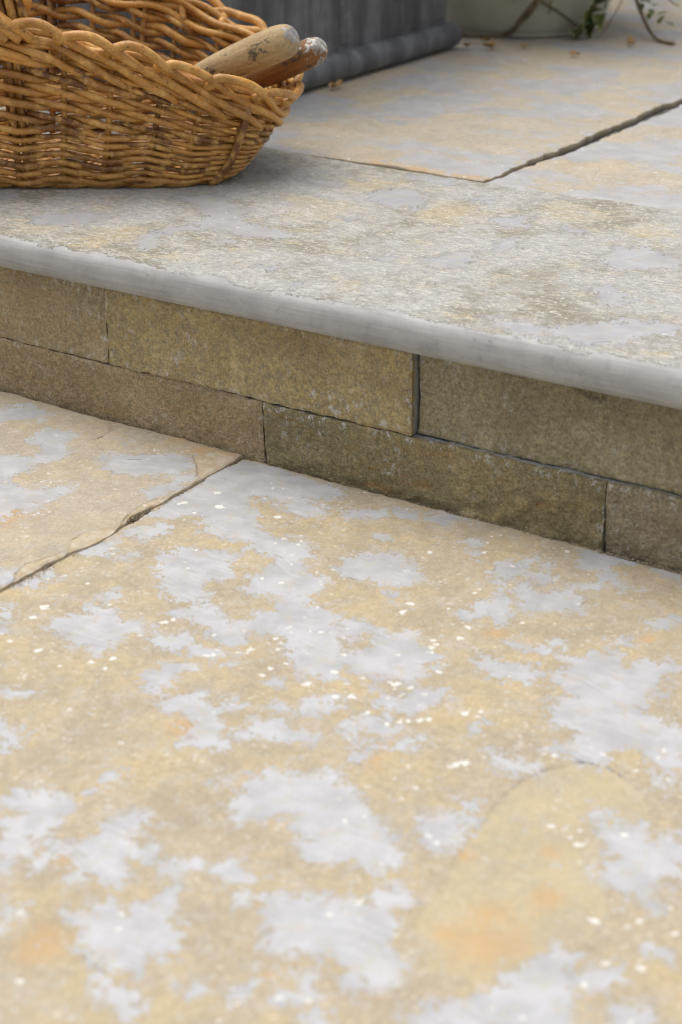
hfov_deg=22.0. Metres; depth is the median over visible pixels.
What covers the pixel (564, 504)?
riser stone
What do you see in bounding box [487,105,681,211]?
paving slab
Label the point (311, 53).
hand fork
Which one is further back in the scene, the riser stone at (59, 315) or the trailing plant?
the trailing plant
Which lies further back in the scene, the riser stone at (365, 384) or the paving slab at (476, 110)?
the paving slab at (476, 110)
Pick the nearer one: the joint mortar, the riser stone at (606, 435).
the riser stone at (606, 435)
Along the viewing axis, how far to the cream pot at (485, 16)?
3.07 m
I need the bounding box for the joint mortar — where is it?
[558,103,681,156]
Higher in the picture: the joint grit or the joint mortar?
the joint mortar
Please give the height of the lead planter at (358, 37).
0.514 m
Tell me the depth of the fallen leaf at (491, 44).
2.96 m
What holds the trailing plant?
in the cream pot at (485, 16)
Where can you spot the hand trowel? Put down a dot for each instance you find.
(266, 48)
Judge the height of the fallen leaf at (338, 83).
0.011 m
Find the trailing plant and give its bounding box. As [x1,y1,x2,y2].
[462,0,678,44]
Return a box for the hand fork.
[148,37,327,126]
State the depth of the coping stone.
1.84 m
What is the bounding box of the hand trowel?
[87,24,299,119]
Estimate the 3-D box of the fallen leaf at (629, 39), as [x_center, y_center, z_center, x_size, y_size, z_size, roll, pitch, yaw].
[0.493,-0.805,2.990,0.014,0.015,0.022,-4,25,-9]
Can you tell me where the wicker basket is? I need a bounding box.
[0,0,303,188]
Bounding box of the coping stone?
[0,109,681,409]
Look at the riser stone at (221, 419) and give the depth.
1.91 m
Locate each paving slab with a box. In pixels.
[0,0,681,182]
[0,391,243,591]
[0,460,681,1023]
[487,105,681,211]
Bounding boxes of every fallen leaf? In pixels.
[329,79,342,87]
[482,41,495,47]
[569,49,579,55]
[626,35,635,43]
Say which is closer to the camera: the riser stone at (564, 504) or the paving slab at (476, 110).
the riser stone at (564, 504)
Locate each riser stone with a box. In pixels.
[0,267,109,362]
[0,337,266,463]
[105,289,420,435]
[263,402,611,552]
[418,355,681,494]
[604,478,681,573]
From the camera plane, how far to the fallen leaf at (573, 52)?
2.90 m
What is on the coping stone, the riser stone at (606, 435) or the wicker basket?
the wicker basket
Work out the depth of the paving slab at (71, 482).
1.80 m
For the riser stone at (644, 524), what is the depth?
1.61 m
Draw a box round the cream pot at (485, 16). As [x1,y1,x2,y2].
[447,0,610,36]
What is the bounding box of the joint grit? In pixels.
[10,409,681,586]
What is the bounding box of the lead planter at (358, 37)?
[0,0,461,113]
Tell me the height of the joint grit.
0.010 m
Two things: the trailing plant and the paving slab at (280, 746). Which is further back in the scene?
the trailing plant

